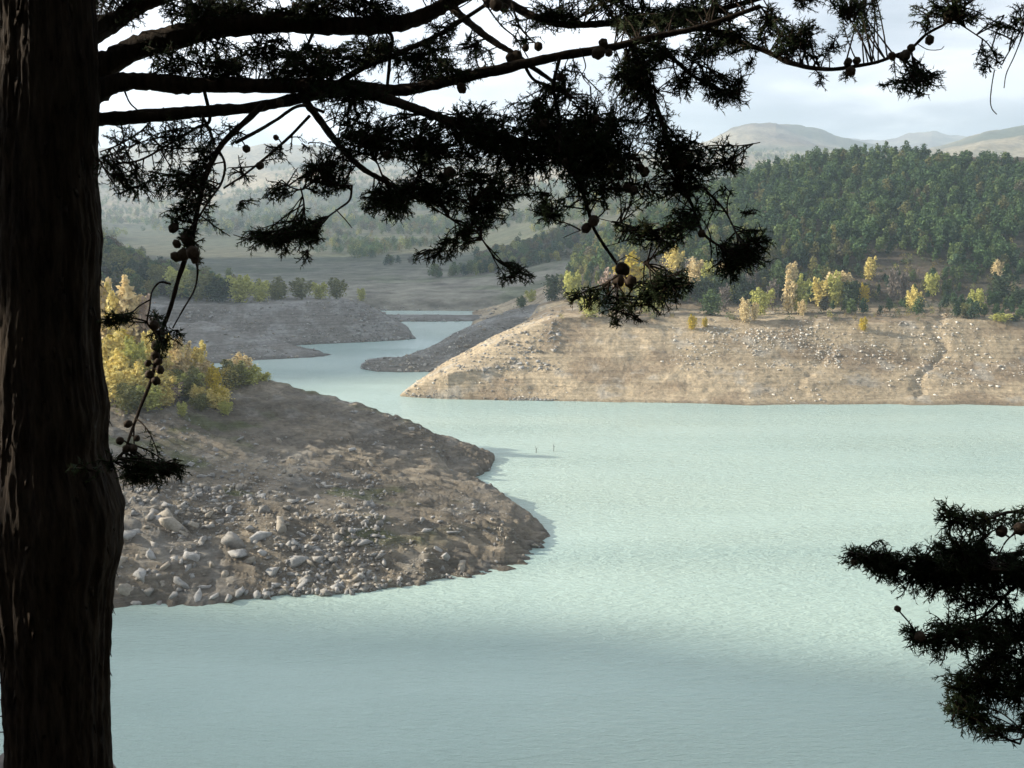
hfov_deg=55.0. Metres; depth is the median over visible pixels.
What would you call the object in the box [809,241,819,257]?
forest tree
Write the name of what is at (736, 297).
fringe tree
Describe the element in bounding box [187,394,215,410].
bush
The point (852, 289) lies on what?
fringe tree
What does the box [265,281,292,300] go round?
headland bush
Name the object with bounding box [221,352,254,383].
thicket bush
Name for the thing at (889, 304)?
forest tree
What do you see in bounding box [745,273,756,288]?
fringe tree
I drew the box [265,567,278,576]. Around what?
boulder
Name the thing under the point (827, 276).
fringe tree
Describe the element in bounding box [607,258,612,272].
forest tree
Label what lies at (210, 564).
boulder
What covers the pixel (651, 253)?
forest tree
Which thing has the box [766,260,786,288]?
fringe tree
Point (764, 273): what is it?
fringe tree
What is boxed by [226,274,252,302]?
headland bush
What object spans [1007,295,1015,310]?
forest tree
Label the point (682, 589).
water
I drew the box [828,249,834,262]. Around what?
forest tree
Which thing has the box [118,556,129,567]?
boulder
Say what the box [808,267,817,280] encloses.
forest tree
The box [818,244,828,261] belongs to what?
forest tree
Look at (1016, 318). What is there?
autumn tree
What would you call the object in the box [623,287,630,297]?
forest tree
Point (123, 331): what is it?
thicket bush
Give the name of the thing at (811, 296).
forest tree
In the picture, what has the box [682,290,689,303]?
forest tree
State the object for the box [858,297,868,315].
forest tree
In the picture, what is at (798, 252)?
forest tree
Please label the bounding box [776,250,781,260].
forest tree
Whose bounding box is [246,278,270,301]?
headland bush
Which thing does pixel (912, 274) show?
forest tree
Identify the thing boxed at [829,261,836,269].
forest tree
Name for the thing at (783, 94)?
sky
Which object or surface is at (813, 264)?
forest tree
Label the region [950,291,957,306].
forest tree
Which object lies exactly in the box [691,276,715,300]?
fringe tree
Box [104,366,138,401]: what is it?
thicket bush
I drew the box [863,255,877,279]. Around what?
autumn tree
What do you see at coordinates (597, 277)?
forest tree
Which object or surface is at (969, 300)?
forest tree
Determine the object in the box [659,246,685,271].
autumn tree
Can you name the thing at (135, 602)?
boulder
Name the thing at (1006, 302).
forest tree
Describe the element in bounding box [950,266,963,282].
forest tree
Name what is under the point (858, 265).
forest tree
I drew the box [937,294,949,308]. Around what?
forest tree
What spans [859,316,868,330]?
autumn tree
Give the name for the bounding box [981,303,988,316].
forest tree
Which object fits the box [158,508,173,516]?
boulder
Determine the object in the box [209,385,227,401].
thicket bush
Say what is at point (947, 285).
forest tree
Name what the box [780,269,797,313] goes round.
autumn tree
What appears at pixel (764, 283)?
forest tree
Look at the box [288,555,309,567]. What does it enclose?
boulder
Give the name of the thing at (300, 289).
headland bush
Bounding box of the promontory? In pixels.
[109,366,549,607]
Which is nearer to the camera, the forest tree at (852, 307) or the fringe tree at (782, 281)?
the forest tree at (852, 307)
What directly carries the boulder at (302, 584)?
on the promontory
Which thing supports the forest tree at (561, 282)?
on the wooded bank
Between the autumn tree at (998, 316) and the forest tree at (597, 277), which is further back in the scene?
the forest tree at (597, 277)
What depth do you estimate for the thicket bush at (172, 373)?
177.29 m
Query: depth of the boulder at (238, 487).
144.57 m
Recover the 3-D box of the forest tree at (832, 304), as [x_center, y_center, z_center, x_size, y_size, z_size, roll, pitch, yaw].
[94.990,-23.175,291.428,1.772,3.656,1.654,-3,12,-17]
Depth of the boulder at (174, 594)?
121.95 m
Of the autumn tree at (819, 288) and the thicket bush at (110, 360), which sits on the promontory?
the thicket bush at (110, 360)
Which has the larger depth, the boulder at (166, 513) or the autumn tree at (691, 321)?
the autumn tree at (691, 321)
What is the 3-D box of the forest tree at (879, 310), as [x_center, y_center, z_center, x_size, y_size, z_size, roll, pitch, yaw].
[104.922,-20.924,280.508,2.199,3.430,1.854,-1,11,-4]
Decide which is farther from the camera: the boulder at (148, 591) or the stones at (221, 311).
the stones at (221, 311)
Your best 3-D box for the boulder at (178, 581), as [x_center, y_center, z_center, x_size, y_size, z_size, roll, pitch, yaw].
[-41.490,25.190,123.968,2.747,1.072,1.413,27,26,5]
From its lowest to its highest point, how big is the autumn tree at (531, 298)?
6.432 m
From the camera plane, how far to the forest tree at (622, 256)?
343.55 m
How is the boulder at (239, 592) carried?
on the promontory
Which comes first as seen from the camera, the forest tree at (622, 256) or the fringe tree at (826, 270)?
the fringe tree at (826, 270)
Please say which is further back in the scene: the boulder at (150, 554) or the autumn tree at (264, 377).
the autumn tree at (264, 377)
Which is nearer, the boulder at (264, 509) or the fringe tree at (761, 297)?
the boulder at (264, 509)
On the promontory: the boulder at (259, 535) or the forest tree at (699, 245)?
the boulder at (259, 535)
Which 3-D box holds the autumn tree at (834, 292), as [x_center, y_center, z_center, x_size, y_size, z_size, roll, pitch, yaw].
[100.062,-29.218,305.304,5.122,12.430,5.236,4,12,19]
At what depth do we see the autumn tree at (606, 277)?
284.92 m
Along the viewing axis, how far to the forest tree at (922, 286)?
310.68 m
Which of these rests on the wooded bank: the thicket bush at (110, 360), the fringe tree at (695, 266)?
the fringe tree at (695, 266)
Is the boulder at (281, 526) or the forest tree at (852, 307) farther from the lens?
the forest tree at (852, 307)
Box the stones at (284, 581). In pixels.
[116,339,555,596]
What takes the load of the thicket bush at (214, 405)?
on the promontory
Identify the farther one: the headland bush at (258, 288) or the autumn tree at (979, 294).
the headland bush at (258, 288)
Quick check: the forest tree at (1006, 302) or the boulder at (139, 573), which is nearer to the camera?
the boulder at (139, 573)
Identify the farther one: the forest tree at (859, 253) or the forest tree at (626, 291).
the forest tree at (859, 253)
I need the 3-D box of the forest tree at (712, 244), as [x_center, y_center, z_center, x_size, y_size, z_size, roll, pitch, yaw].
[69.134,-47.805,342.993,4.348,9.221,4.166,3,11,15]
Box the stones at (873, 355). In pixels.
[403,318,1023,401]
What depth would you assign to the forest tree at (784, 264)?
327.21 m
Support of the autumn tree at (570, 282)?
on the wooded bank
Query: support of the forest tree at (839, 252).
on the wooded bank
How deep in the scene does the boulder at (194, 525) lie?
132.79 m
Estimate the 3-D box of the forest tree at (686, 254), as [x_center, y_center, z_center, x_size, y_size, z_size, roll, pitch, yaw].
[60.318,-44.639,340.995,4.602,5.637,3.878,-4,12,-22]
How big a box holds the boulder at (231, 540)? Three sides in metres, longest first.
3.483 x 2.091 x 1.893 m
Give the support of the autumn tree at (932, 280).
on the wooded bank
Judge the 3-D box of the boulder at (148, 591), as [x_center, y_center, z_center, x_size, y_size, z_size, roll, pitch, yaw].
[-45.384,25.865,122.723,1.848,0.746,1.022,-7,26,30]
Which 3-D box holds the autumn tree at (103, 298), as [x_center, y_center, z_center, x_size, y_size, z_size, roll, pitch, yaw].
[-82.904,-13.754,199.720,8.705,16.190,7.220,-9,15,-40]
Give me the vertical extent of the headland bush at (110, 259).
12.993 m
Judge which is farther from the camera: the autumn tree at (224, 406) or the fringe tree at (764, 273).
the fringe tree at (764, 273)
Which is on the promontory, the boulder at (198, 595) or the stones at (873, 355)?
the boulder at (198, 595)
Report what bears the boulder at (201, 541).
on the promontory
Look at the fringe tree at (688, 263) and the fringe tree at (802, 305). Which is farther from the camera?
the fringe tree at (688, 263)
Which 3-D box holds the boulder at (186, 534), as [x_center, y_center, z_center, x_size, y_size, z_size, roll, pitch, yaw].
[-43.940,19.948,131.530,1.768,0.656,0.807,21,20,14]
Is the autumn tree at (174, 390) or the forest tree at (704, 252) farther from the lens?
the forest tree at (704, 252)
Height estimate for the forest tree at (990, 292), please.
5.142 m
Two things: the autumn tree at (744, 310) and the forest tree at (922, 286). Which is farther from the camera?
the forest tree at (922, 286)
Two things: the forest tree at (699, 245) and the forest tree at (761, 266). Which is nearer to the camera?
the forest tree at (761, 266)
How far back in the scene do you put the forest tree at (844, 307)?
286.33 m
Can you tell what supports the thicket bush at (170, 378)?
on the promontory
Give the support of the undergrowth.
on the wooded bank
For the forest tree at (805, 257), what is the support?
on the wooded bank
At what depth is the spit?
305.71 m
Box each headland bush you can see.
[102,249,138,274]
[124,258,153,279]
[142,264,176,294]
[162,266,190,297]
[183,270,215,300]
[201,276,235,301]
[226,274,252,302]
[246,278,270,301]
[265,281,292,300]
[284,277,315,299]
[311,282,329,298]
[325,277,348,299]
[356,288,365,300]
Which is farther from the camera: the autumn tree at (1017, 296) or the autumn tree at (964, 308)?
the autumn tree at (1017, 296)
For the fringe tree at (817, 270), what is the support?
on the wooded bank
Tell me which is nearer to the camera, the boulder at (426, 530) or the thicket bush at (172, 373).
the boulder at (426, 530)
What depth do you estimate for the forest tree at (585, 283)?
330.06 m
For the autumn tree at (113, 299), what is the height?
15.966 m
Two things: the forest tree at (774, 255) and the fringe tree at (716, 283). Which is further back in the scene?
the forest tree at (774, 255)
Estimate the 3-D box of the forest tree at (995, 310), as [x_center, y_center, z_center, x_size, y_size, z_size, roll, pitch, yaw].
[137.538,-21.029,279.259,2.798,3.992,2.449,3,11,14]
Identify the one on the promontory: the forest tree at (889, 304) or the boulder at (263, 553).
the boulder at (263, 553)
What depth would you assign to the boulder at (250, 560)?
127.95 m
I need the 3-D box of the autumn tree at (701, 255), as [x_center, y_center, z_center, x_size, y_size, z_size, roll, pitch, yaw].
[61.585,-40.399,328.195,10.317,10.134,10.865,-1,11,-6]
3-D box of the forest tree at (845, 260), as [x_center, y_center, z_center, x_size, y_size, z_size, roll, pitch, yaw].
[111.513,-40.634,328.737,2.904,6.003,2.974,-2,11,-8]
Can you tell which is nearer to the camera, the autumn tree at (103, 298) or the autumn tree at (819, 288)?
the autumn tree at (103, 298)
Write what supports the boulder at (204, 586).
on the promontory
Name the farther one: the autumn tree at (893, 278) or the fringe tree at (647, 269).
the fringe tree at (647, 269)
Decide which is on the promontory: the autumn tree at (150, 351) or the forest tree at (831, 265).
the autumn tree at (150, 351)
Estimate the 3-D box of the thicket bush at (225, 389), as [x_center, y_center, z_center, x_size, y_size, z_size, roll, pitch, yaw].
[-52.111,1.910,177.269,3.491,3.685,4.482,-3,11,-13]
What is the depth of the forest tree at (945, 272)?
316.75 m
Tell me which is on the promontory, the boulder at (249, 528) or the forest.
the boulder at (249, 528)
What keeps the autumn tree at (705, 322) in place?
on the wooded bank
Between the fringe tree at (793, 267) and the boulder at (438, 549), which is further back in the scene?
the fringe tree at (793, 267)
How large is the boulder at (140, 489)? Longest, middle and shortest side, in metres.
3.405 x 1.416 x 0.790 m
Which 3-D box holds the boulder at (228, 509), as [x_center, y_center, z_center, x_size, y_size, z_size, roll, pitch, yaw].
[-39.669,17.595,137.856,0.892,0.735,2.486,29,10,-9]
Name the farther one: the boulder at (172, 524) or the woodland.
the woodland
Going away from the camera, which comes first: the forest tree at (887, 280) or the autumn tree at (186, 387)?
the autumn tree at (186, 387)
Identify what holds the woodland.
on the hills
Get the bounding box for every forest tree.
[559,277,564,291]
[583,270,589,280]
[583,280,589,288]
[594,270,599,282]
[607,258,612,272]
[619,253,626,261]
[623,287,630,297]
[635,244,648,263]
[646,247,653,257]
[679,260,687,270]
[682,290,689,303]
[683,247,691,258]
[684,237,695,252]
[696,238,706,253]
[702,243,710,258]
[702,246,709,257]
[705,234,714,256]
[710,239,722,263]
[758,263,768,274]
[760,277,767,289]
[763,239,782,257]
[765,244,779,267]
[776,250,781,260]
[780,245,786,257]
[781,258,791,270]
[789,245,798,262]
[793,241,809,267]
[795,239,809,253]
[800,250,809,265]
[807,286,814,302]
[808,256,817,269]
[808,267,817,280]
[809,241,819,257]
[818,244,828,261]
[819,295,829,310]
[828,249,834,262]
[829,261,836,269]
[830,300,834,310]
[836,244,843,262]
[841,240,852,259]
[841,253,849,269]
[841,299,847,310]
[846,298,857,314]
[854,263,863,276]
[855,247,865,262]
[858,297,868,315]
[876,305,883,314]
[884,275,893,288]
[885,297,894,310]
[900,296,909,309]
[908,269,915,282]
[911,296,925,315]
[919,279,928,291]
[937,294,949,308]
[940,265,949,279]
[944,278,952,291]
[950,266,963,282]
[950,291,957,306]
[952,301,961,317]
[957,294,964,310]
[964,301,982,319]
[966,296,973,303]
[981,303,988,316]
[986,290,991,306]
[988,293,995,305]
[991,303,1001,314]
[993,289,1001,303]
[1003,296,1008,309]
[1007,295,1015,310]
[1010,303,1014,313]
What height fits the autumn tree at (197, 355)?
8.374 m
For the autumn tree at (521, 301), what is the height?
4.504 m
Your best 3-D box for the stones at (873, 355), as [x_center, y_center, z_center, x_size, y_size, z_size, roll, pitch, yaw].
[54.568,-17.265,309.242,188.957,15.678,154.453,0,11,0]
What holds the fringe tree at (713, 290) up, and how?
on the wooded bank
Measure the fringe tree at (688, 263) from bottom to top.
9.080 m
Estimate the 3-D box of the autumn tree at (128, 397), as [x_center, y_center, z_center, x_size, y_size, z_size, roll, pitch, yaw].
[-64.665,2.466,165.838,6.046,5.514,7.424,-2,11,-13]
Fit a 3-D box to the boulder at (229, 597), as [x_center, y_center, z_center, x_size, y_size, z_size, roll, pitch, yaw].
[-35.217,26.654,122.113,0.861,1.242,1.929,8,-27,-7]
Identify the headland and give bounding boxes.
[103,272,415,344]
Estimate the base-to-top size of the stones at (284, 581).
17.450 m
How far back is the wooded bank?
258.96 m
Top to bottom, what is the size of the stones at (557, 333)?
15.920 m
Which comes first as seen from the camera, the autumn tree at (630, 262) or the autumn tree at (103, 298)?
the autumn tree at (103, 298)
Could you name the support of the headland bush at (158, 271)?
on the headland
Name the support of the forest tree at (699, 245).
on the wooded bank
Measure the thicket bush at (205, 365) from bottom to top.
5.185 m
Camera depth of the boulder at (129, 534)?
129.03 m
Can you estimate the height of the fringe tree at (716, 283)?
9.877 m
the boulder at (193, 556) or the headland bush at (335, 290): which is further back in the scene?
the headland bush at (335, 290)
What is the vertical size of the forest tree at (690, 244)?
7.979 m
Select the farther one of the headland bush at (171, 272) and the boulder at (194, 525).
the headland bush at (171, 272)
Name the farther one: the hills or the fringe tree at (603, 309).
the hills
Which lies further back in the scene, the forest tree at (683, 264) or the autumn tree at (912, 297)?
the forest tree at (683, 264)
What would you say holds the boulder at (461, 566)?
on the promontory
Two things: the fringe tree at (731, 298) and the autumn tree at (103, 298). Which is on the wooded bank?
the fringe tree at (731, 298)
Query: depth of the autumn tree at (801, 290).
285.78 m
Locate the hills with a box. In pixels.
[98,123,1023,310]
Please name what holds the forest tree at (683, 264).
on the wooded bank
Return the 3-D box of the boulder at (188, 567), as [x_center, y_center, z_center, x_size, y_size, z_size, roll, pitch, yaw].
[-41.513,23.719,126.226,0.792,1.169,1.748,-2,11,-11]
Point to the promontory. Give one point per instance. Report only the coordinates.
(281, 410)
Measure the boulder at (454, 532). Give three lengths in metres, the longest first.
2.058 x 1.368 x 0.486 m
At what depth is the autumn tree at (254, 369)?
186.78 m
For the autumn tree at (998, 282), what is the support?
on the wooded bank
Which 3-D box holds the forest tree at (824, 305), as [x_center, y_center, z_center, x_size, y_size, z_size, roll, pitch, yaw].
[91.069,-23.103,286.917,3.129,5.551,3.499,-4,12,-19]
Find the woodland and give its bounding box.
[99,147,829,298]
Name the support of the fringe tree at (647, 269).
on the wooded bank
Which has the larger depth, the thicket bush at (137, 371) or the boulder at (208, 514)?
the thicket bush at (137, 371)
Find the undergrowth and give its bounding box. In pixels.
[559,232,1023,320]
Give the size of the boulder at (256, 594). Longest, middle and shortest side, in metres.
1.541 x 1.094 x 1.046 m
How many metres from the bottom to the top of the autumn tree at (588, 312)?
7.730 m
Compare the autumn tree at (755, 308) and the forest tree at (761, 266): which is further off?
the forest tree at (761, 266)
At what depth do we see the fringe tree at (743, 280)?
307.16 m
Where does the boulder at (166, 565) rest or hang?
on the promontory
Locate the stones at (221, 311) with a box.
[157,298,416,357]
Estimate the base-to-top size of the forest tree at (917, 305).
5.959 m
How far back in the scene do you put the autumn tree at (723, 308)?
297.03 m
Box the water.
[0,311,1023,767]
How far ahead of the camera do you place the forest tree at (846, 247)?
331.59 m
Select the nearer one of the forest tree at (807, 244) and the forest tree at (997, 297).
the forest tree at (997, 297)
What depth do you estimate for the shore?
393.55 m
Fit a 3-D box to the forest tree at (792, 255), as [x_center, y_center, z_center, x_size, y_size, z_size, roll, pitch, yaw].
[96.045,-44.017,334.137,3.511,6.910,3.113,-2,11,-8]
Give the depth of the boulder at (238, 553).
127.99 m
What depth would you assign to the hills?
1003.07 m
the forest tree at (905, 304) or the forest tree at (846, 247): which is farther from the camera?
the forest tree at (846, 247)
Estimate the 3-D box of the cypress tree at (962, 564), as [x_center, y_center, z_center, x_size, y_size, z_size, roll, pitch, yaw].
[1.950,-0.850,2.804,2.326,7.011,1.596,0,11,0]
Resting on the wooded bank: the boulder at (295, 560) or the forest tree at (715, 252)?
the forest tree at (715, 252)
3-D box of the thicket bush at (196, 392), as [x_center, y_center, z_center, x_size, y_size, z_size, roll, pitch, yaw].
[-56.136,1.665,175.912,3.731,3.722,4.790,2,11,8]
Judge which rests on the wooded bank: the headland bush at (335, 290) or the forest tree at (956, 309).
the forest tree at (956, 309)
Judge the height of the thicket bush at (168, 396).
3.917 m
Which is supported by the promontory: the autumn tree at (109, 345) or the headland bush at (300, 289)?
the autumn tree at (109, 345)
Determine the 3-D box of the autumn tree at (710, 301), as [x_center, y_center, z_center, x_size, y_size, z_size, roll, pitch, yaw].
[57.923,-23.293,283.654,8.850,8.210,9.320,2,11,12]
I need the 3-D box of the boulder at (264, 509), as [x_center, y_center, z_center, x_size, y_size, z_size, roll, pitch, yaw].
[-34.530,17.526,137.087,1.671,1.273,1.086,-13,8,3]
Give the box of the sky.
[98,0,1023,157]
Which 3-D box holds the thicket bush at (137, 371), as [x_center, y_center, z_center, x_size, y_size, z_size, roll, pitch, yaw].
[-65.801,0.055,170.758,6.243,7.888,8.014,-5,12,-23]
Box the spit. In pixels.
[149,304,538,371]
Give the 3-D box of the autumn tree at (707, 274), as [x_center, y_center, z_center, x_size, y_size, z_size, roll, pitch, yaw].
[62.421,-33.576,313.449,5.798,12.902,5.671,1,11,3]
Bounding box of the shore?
[387,314,479,321]
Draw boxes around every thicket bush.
[102,329,137,356]
[103,348,151,391]
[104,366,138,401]
[105,356,128,370]
[115,361,148,400]
[138,369,181,398]
[159,385,178,407]
[165,371,179,394]
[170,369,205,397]
[186,384,207,402]
[189,360,219,383]
[200,388,234,410]
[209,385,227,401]
[218,385,232,402]
[219,364,244,389]
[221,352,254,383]
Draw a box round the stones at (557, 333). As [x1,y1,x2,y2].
[357,306,562,372]
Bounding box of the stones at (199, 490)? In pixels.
[122,469,388,599]
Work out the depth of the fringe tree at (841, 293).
306.09 m
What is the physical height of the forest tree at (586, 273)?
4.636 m
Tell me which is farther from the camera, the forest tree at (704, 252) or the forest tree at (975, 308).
the forest tree at (704, 252)
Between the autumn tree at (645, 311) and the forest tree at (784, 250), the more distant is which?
the forest tree at (784, 250)
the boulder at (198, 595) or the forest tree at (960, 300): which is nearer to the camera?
the boulder at (198, 595)
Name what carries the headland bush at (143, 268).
on the headland
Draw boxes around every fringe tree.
[598,286,615,314]
[633,263,648,279]
[684,256,703,289]
[684,258,697,281]
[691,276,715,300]
[706,287,717,295]
[709,272,728,294]
[728,277,747,303]
[729,273,754,302]
[729,285,735,300]
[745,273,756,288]
[749,287,775,314]
[760,268,770,287]
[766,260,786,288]
[779,276,785,296]
[783,261,797,284]
[797,299,807,315]
[810,264,827,279]
[820,265,834,280]
[824,271,844,295]
[835,282,844,304]
[838,280,861,305]
[841,270,858,294]
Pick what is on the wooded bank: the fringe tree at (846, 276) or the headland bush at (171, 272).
the fringe tree at (846, 276)
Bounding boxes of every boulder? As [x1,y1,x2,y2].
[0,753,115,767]
[117,583,133,595]
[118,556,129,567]
[123,528,140,539]
[131,601,141,604]
[132,567,145,582]
[136,485,152,492]
[143,587,153,595]
[146,548,155,559]
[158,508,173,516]
[158,517,190,533]
[160,561,170,570]
[169,591,177,599]
[173,576,188,587]
[178,530,188,536]
[183,551,200,561]
[185,564,191,570]
[187,521,198,529]
[194,588,201,601]
[197,535,207,546]
[197,585,211,588]
[205,511,213,517]
[207,561,214,567]
[209,593,218,599]
[221,531,245,548]
[221,570,228,577]
[225,505,231,512]
[225,594,232,602]
[227,549,247,557]
[235,483,244,490]
[235,586,244,597]
[243,556,256,563]
[244,525,254,531]
[249,531,271,541]
[253,590,260,598]
[258,505,270,512]
[258,550,266,556]
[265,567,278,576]
[276,516,286,532]
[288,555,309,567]
[296,579,308,589]
[306,559,316,568]
[421,528,431,531]
[434,546,442,551]
[442,552,449,560]
[446,531,459,533]
[457,560,466,571]
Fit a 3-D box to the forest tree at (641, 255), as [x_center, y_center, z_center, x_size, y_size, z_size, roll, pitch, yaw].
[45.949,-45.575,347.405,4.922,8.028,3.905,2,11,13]
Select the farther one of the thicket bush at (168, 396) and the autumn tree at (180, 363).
the autumn tree at (180, 363)
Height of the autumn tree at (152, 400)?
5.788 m
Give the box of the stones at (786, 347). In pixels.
[687,324,841,369]
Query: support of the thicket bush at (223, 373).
on the promontory
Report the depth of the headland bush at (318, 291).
378.43 m
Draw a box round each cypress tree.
[0,0,1023,767]
[833,496,1023,748]
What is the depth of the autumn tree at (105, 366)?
169.31 m
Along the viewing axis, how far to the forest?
379.68 m
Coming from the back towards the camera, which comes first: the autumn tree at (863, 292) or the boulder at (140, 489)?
the autumn tree at (863, 292)
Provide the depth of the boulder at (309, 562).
128.12 m
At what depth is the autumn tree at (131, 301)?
195.21 m
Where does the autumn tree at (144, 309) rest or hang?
on the promontory
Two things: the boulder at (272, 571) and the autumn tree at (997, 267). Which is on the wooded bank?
the autumn tree at (997, 267)
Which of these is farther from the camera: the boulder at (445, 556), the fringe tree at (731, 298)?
the fringe tree at (731, 298)
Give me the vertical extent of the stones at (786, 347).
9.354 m
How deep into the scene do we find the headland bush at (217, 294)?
350.31 m
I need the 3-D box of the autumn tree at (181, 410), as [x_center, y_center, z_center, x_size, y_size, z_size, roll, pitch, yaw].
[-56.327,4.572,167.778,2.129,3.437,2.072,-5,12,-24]
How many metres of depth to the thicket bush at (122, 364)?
173.37 m
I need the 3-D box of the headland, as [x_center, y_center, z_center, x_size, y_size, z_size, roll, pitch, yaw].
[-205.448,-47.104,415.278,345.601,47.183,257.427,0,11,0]
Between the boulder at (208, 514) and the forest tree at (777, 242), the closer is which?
the boulder at (208, 514)
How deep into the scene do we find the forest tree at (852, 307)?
280.34 m
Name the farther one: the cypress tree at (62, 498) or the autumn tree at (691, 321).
the autumn tree at (691, 321)
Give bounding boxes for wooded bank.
[400,157,1023,405]
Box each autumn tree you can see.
[100,276,112,343]
[101,281,126,342]
[101,328,125,362]
[103,362,113,398]
[110,382,145,413]
[111,274,148,344]
[120,336,151,378]
[133,293,154,342]
[134,384,168,410]
[140,329,177,377]
[161,379,183,403]
[166,337,193,375]
[171,365,203,398]
[176,401,187,416]
[187,339,207,373]
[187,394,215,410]
[200,363,225,393]
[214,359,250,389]
[217,400,234,415]
[236,364,262,384]
[257,372,273,380]
[513,295,527,307]
[524,289,536,301]
[541,273,563,300]
[562,269,581,302]
[579,296,600,316]
[597,267,619,313]
[610,250,648,292]
[634,284,656,312]
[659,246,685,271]
[682,248,713,273]
[686,314,698,329]
[697,289,727,315]
[698,259,715,287]
[701,317,708,327]
[718,283,731,311]
[734,297,751,322]
[749,302,759,319]
[767,277,780,309]
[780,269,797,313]
[793,273,811,311]
[809,276,828,306]
[826,270,842,306]
[858,282,869,302]
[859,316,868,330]
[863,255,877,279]
[885,267,900,302]
[897,270,910,301]
[904,284,926,311]
[923,272,939,295]
[960,303,972,317]
[967,288,988,313]
[984,272,1020,301]
[988,312,1013,322]
[990,259,1004,275]
[1008,286,1023,306]
[1009,314,1021,321]
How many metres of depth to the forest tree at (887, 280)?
315.03 m
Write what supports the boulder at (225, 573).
on the promontory
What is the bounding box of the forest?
[557,140,1023,286]
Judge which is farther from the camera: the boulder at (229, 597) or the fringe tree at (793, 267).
the fringe tree at (793, 267)
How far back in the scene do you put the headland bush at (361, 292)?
431.73 m
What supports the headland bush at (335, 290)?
on the headland
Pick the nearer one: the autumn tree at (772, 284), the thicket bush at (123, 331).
the thicket bush at (123, 331)
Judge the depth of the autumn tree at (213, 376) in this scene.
178.49 m
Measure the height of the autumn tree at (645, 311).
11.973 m
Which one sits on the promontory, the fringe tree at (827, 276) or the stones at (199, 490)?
the stones at (199, 490)
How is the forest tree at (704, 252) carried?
on the wooded bank
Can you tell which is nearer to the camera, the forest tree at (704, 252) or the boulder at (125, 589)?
the boulder at (125, 589)
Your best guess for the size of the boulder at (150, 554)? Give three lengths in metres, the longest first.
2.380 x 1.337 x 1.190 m
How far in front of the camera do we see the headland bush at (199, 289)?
353.30 m
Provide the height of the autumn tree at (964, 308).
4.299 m
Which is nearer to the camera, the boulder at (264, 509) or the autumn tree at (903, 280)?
the boulder at (264, 509)
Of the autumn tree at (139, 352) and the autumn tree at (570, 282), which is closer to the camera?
the autumn tree at (139, 352)
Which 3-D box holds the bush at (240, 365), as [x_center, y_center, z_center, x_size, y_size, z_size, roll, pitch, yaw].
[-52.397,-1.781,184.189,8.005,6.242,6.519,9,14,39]
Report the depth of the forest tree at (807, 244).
333.98 m
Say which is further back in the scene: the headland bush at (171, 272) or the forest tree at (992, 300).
the headland bush at (171, 272)
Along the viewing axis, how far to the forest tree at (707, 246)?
338.68 m
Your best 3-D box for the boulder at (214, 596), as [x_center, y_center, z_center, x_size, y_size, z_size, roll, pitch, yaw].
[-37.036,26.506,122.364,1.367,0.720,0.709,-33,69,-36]
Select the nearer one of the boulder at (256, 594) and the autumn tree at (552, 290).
the boulder at (256, 594)

